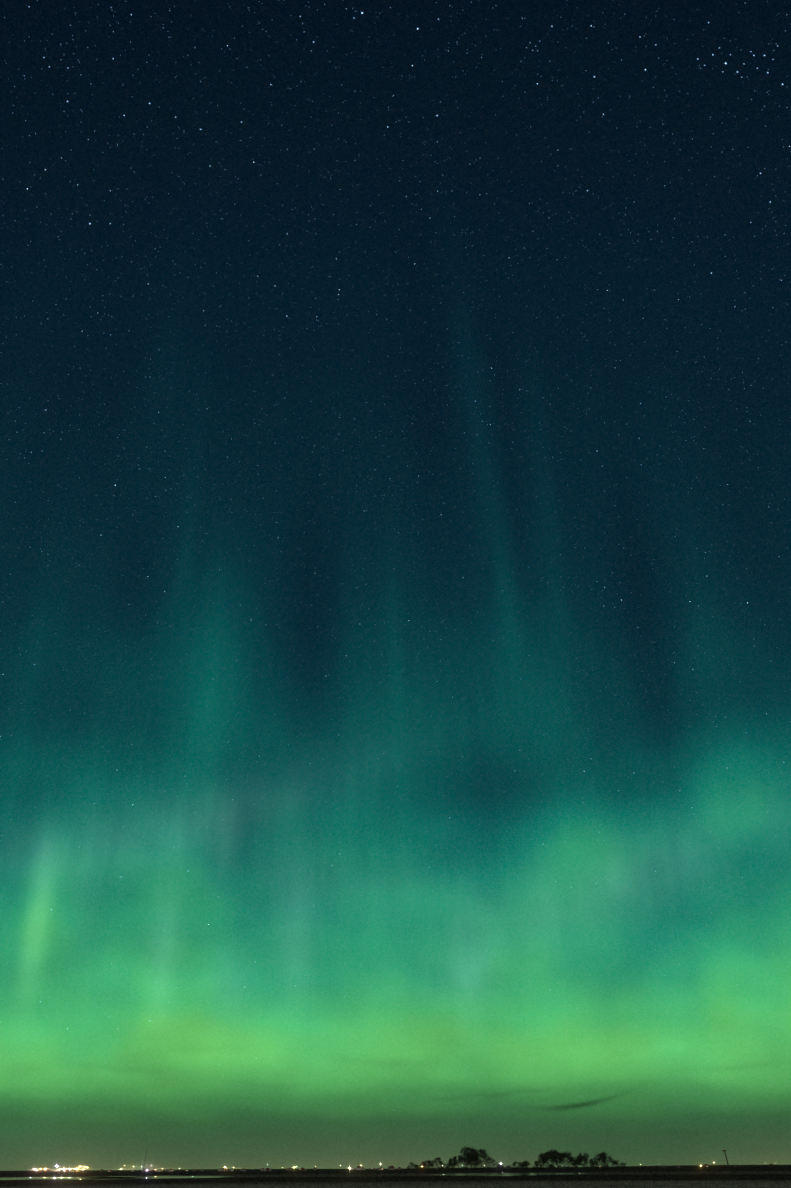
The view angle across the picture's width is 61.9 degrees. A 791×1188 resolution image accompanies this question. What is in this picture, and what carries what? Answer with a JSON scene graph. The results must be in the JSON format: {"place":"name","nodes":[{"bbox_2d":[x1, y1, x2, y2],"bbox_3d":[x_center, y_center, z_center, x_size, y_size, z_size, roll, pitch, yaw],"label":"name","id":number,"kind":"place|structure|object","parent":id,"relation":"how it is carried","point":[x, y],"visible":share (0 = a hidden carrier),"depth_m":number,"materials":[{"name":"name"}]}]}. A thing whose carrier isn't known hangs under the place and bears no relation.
{"place":"outdoors","nodes":[
{"label":"outdoors","id":0,"kind":"place"},
{"bbox_2d":[181,1169,387,1169],"bbox_3d":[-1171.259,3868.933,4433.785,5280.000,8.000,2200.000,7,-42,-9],"label":"terrain rise","id":1,"kind":"structure","parent":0,"point":[279,1169],"depth_m":4189.16,"materials":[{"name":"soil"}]},
{"bbox_2d":[0,1167,790,1187],"bbox_3d":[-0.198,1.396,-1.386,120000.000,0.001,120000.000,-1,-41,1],"label":"field ground","id":2,"kind":"structure","parent":0,"point":[733,1177],"depth_m":161.53,"materials":[{"name":"soil"}]},
{"bbox_2d":[0,1176,144,1179],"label":"water","id":3,"kind":"structure","parent":2,"relation":"on","point":[46,1178],"depth_m":251.61,"materials":[{"name":"green"}]},
{"bbox_2d":[28,1170,219,1172],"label":"hedge","id":4,"kind":"object","parent":2,"relation":"on","point":[119,1171],"visible":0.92,"depth_m":1218.47,"materials":[{"name":"black plant"}]},
{"bbox_2d":[0,1170,259,1172],"bbox_3d":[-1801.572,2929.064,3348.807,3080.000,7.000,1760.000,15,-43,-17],"label":"terrain rise","id":5,"kind":"structure","parent":2,"relation":"on","point":[106,1170],"depth_m":3287.20,"materials":[{"name":"soil"}]},
{"bbox_2d":[76,1176,232,1178],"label":"water","id":6,"kind":"structure","parent":2,"relation":"on","point":[136,1177],"depth_m":263.03,"materials":[{"name":"green"}]},
{"bbox_2d":[38,1164,772,1171],"bbox_3d":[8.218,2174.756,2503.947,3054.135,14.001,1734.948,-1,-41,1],"label":"town buildings","id":7,"kind":"structure","parent":2,"relation":"on","point":[359,1167],"depth_m":2446.51,"materials":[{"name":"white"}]},
{"bbox_2d":[422,1160,434,1168],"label":"bush","id":8,"kind":"object","parent":2,"relation":"on","point":[428,1163],"visible":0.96,"depth_m":785.59,"materials":[{"name":"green plant"}]},
{"bbox_2d":[431,1157,445,1167],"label":"tree","id":9,"kind":"object","parent":2,"relation":"on","point":[439,1161],"visible":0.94,"depth_m":802.22,"materials":[{"name":"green plant"}]},
{"bbox_2d":[447,1158,457,1167],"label":"tree","id":10,"kind":"object","parent":2,"relation":"on","point":[449,1161],"visible":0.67,"depth_m":780.81,"materials":[{"name":"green plant"}]},
{"bbox_2d":[451,1155,466,1170],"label":"tree","id":11,"kind":"object","parent":2,"relation":"on","point":[455,1161],"visible":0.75,"depth_m":769.24,"materials":[{"name":"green plant"}]},
{"bbox_2d":[458,1146,481,1170],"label":"tree","id":12,"kind":"object","parent":2,"relation":"on","point":[468,1150],"visible":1,"depth_m":756.78,"materials":[{"name":"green plant"}]},
{"bbox_2d":[401,1167,557,1168],"bbox_3d":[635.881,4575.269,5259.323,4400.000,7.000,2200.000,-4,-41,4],"label":"land","id":13,"kind":"structure","parent":2,"relation":"on","point":[471,1168],"depth_m":5053.26,"materials":[{"name":"soil"}]},
{"bbox_2d":[471,1149,490,1170],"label":"tree","id":14,"kind":"object","parent":2,"relation":"on","point":[483,1154],"visible":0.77,"depth_m":760.32,"materials":[{"name":"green plant"}]},
{"bbox_2d":[485,1157,498,1170],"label":"tree","id":15,"kind":"object","parent":2,"relation":"on","point":[492,1162],"visible":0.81,"depth_m":762.75,"materials":[{"name":"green plant"}]},
{"bbox_2d":[436,1173,587,1175],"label":"water","id":16,"kind":"structure","parent":2,"relation":"on","point":[486,1174],"depth_m":284.34,"materials":[{"name":"green"}]},
{"bbox_2d":[510,1161,522,1168],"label":"bush","id":17,"kind":"object","parent":2,"relation":"on","point":[514,1164],"visible":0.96,"depth_m":769.89,"materials":[{"name":"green plant"}]},
{"bbox_2d":[419,1165,619,1170],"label":"shrub row","id":18,"kind":"object","parent":2,"relation":"on","point":[527,1168],"visible":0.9,"depth_m":756.02,"materials":[{"name":"black plant"}]},
{"bbox_2d":[520,1160,530,1167],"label":"bush","id":19,"kind":"object","parent":2,"relation":"on","point":[525,1163],"visible":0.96,"depth_m":776.26,"materials":[{"name":"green plant"}]},
{"bbox_2d":[534,1161,541,1167],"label":"bush","id":20,"kind":"object","parent":2,"relation":"on","point":[538,1164],"visible":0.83,"depth_m":760.44,"materials":[{"name":"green plant"}]},
{"bbox_2d":[537,1153,548,1168],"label":"tree","id":21,"kind":"object","parent":2,"relation":"on","point":[541,1159],"visible":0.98,"depth_m":747.93,"materials":[{"name":"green plant"}]},
{"bbox_2d":[544,1150,557,1169],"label":"tree","id":22,"kind":"object","parent":2,"relation":"on","point":[551,1159],"visible":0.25,"depth_m":790.56,"materials":[{"name":"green plant"}]},
{"bbox_2d":[548,1149,563,1169],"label":"tree","id":23,"kind":"object","parent":2,"relation":"on","point":[554,1157],"visible":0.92,"depth_m":753.35,"materials":[{"name":"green plant"}]},
{"bbox_2d":[558,1150,576,1169],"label":"tree","id":24,"kind":"object","parent":2,"relation":"on","point":[567,1155],"visible":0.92,"depth_m":747.85,"materials":[{"name":"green plant"}]},
{"bbox_2d":[569,1156,578,1166],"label":"tree","id":25,"kind":"object","parent":2,"relation":"on","point":[575,1158],"visible":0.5,"depth_m":792.84,"materials":[{"name":"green plant"}]},
{"bbox_2d":[576,1153,590,1169],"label":"tree","id":26,"kind":"object","parent":2,"relation":"on","point":[583,1158],"visible":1,"depth_m":753.39,"materials":[{"name":"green plant"}]},
{"bbox_2d":[589,1158,599,1166],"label":"tree","id":27,"kind":"object","parent":2,"relation":"on","point":[592,1163],"visible":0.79,"depth_m":781.04,"materials":[{"name":"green plant"}]},
{"bbox_2d":[593,1151,614,1169],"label":"tree","id":28,"kind":"object","parent":2,"relation":"on","point":[602,1158],"visible":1,"depth_m":737.71,"materials":[{"name":"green plant"}]},
{"bbox_2d":[611,1160,619,1167],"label":"bush","id":29,"kind":"object","parent":2,"relation":"on","point":[615,1163],"visible":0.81,"depth_m":762.91,"materials":[{"name":"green plant"}]},
{"bbox_2d":[493,1165,790,1168],"bbox_3d":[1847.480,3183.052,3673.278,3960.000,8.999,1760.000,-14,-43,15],"label":"land","id":30,"kind":"structure","parent":2,"relation":"on","point":[682,1165],"depth_m":3502.73,"materials":[{"name":"soil"}]},
{"bbox_2d":[623,1163,790,1168],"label":"hedge","id":31,"kind":"object","parent":2,"relation":"on","point":[722,1166],"visible":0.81,"depth_m":1061.29,"materials":[{"name":"black plant"}]},
{"bbox_2d":[722,1150,729,1169],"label":"utility pole","id":32,"kind":"object","parent":2,"relation":"on","point":[726,1159],"visible":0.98,"depth_m":461.04,"materials":[{"name":"brown wood"}]},
{"bbox_2d":[0,0,790,1170],"label":"sky","id":33,"kind":"structure","parent":0,"point":[395,395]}
]}

